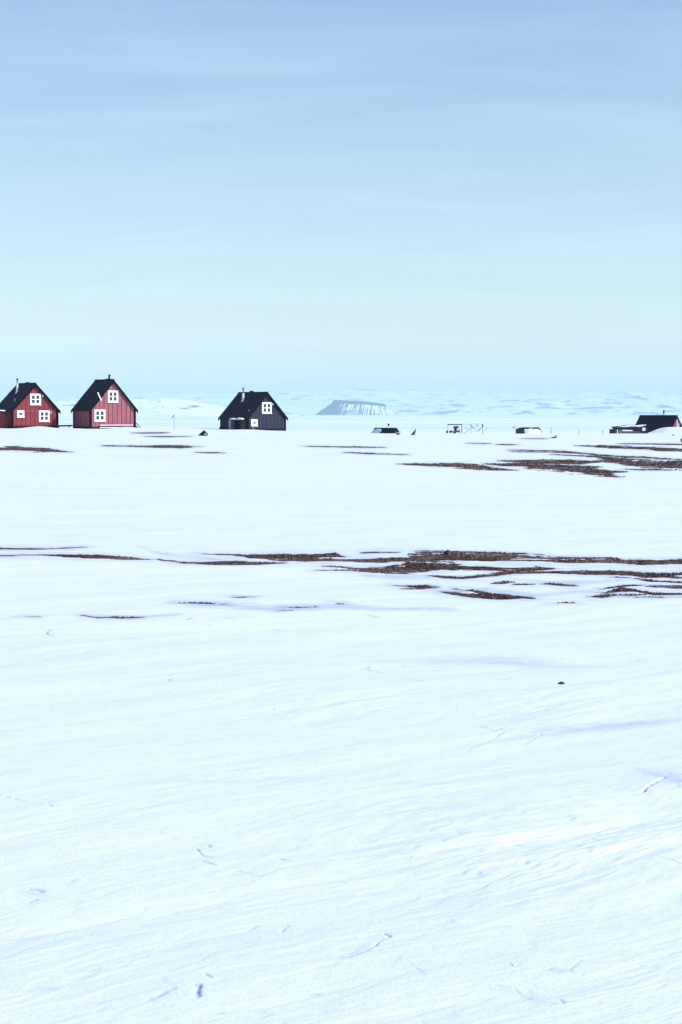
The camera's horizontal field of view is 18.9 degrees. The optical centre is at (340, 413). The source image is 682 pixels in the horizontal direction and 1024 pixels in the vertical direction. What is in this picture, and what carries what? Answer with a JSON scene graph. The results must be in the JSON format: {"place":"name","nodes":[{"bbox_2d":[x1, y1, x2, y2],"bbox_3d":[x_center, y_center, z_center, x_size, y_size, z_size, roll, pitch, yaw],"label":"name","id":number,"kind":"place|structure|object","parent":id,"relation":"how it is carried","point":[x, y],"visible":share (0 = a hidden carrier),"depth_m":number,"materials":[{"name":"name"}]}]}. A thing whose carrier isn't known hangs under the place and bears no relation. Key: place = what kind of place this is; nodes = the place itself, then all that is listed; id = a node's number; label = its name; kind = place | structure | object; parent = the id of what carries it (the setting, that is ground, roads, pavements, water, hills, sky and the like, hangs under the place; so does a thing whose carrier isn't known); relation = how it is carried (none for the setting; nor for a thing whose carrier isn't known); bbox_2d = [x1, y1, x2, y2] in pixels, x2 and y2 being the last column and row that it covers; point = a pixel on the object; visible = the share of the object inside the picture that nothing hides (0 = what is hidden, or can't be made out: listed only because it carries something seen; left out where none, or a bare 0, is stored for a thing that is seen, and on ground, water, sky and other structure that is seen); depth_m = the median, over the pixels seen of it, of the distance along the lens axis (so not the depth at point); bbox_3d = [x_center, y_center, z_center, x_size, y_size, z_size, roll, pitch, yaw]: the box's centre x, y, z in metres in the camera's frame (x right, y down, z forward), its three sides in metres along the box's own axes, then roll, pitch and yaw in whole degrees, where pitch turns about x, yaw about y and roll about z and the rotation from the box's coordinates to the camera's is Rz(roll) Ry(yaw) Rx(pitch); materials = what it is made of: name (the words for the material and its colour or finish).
{"place":"outdoors","nodes":[
{"label":"outdoors","id":0,"kind":"place"},
{"bbox_2d":[52,398,303,415],"bbox_3d":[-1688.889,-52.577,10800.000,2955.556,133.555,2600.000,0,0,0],"label":"hills","id":1,"kind":"structure","parent":0,"point":[163,407],"depth_m":10385.64,"materials":[{"name":"white snow"}]},
{"bbox_2d":[0,426,681,1023],"bbox_3d":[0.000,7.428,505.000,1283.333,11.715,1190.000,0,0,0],"label":"snow field","id":2,"kind":"structure","parent":0,"point":[358,796],"depth_m":14.09,"materials":[{"name":"white snow"}]},
{"bbox_2d":[0,379,60,428],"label":"wooden house","id":3,"kind":"structure","parent":2,"relation":"on","point":[25,404],"depth_m":255.04,"materials":[{"name":"red paint"}]},
{"bbox_2d":[1,413,6,427],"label":"door","id":4,"kind":"structure","parent":3,"relation":"in","point":[3,415],"depth_m":254.09,"materials":[{"name":"red paint"}]},
{"bbox_2d":[17,410,24,417],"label":"window","id":5,"kind":"structure","parent":3,"relation":"in","point":[20,413],"depth_m":253.93,"materials":[{"name":"white paint"}]},
{"bbox_2d":[30,394,40,404],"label":"window","id":6,"kind":"structure","parent":3,"relation":"in","point":[35,399],"depth_m":254.99,"materials":[{"name":"white paint"}]},
{"bbox_2d":[39,410,49,421],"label":"window","id":7,"kind":"structure","parent":3,"relation":"in","point":[44,415],"depth_m":255.61,"materials":[{"name":"white paint"}]},
{"bbox_2d":[71,374,139,428],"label":"wooden house","id":8,"kind":"structure","parent":2,"relation":"on","point":[102,403],"depth_m":255.25,"materials":[{"name":"red paint"}]},
{"bbox_2d":[94,409,105,421],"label":"window","id":9,"kind":"structure","parent":8,"relation":"in","point":[99,416],"depth_m":253.99,"materials":[{"name":"white paint"}]},
{"bbox_2d":[108,390,118,402],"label":"window","id":10,"kind":"structure","parent":8,"relation":"in","point":[112,397],"depth_m":254.93,"materials":[{"name":"white paint"}]},
{"bbox_2d":[198,430,207,435],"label":"kennel","id":11,"kind":"object","parent":2,"relation":"on","point":[204,433],"visible":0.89,"depth_m":205.02,"materials":[{"name":"black wood"}]},
{"bbox_2d":[218,388,287,430],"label":"wooden house","id":12,"kind":"structure","parent":2,"relation":"on","point":[254,410],"depth_m":280.52,"materials":[{"name":"black paint"}]},
{"bbox_2d":[242,421,245,429],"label":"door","id":13,"kind":"structure","parent":12,"relation":"in","point":[243,422],"depth_m":279.09,"materials":[{"name":"wood"}]},
{"bbox_2d":[251,419,257,425],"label":"window","id":14,"kind":"structure","parent":12,"relation":"in","point":[254,422],"depth_m":278.75,"materials":[{"name":"white paint"}]},
{"bbox_2d":[262,402,271,413],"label":"window","id":15,"kind":"structure","parent":12,"relation":"in","point":[266,406],"depth_m":279.91,"materials":[{"name":"white paint"}]},
{"bbox_2d":[371,424,398,432],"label":"hut","id":16,"kind":"object","parent":2,"relation":"on","point":[386,430],"visible":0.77,"depth_m":256.57,"materials":[{"name":"brown wood"}]},
{"bbox_2d":[443,550,450,554],"bbox_3d":[1.650,2.176,31.750,0.103,0.130,0.111,0,0,38],"label":"stone","id":17,"kind":"object","parent":2,"relation":"on","point":[446,552],"visible":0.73,"depth_m":31.71,"materials":[{"name":"grey stone"}]},
{"bbox_2d":[447,424,461,433],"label":"drying rack","id":18,"kind":"object","parent":2,"relation":"on","point":[458,427],"visible":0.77,"depth_m":251.97,"materials":[{"name":"wood"}]},
{"bbox_2d":[462,424,482,433],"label":"drying rack","id":19,"kind":"object","parent":2,"relation":"on","point":[474,429],"visible":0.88,"depth_m":251.96,"materials":[{"name":"wood"}]},
{"bbox_2d":[516,428,523,433],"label":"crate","id":20,"kind":"object","parent":2,"relation":"on","point":[519,430],"visible":0.87,"depth_m":252.27,"materials":[{"name":"grey wood"}]},
{"bbox_2d":[522,427,541,433],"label":"boat","id":21,"kind":"object","parent":2,"relation":"on","point":[532,430],"visible":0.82,"depth_m":252.92,"materials":[{"name":"white metal"}]},
{"bbox_2d":[609,425,647,433],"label":"shed","id":22,"kind":"structure","parent":2,"relation":"on","point":[627,427],"depth_m":258.21,"materials":[{"name":"grey wood"}]},
{"bbox_2d":[633,410,681,433],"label":"wooden house","id":23,"kind":"structure","parent":2,"relation":"on","point":[650,423],"depth_m":297.89,"materials":[{"name":"red paint"}]},
{"bbox_2d":[0,443,681,618],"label":"dry grass","id":24,"kind":"structure","parent":0,"point":[407,564],"depth_m":30.92,"materials":[{"name":"brown plant"}]},
{"bbox_2d":[0,388,681,414],"bbox_3d":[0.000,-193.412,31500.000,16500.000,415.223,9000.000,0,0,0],"label":"hills","id":25,"kind":"structure","parent":0,"point":[298,403],"depth_m":31319.10,"materials":[{"name":"white snow"}]},
{"bbox_2d":[0,0,681,398],"label":"sky","id":26,"kind":"structure","parent":0,"point":[213,197],"materials":[{"name":"blue"}]},
{"bbox_2d":[315,400,397,414],"bbox_3d":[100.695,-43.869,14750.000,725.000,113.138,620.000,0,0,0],"label":"table mountain","id":27,"kind":"structure","parent":0,"point":[343,407],"depth_m":14570.33,"materials":[{"name":"white snow"}]},
{"bbox_2d":[59,415,681,433],"bbox_3d":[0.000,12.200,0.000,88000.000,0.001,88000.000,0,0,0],"label":"sea ice","id":28,"kind":"structure","parent":0,"point":[545,424],"depth_m":2801.95,"materials":[{"name":"white ice"}]},
{"bbox_2d":[393,394,681,414],"bbox_3d":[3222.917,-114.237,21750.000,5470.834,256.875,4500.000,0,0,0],"label":"hills","id":29,"kind":"structure","parent":0,"point":[669,404],"depth_m":20608.61,"materials":[{"name":"white snow"}]}
]}

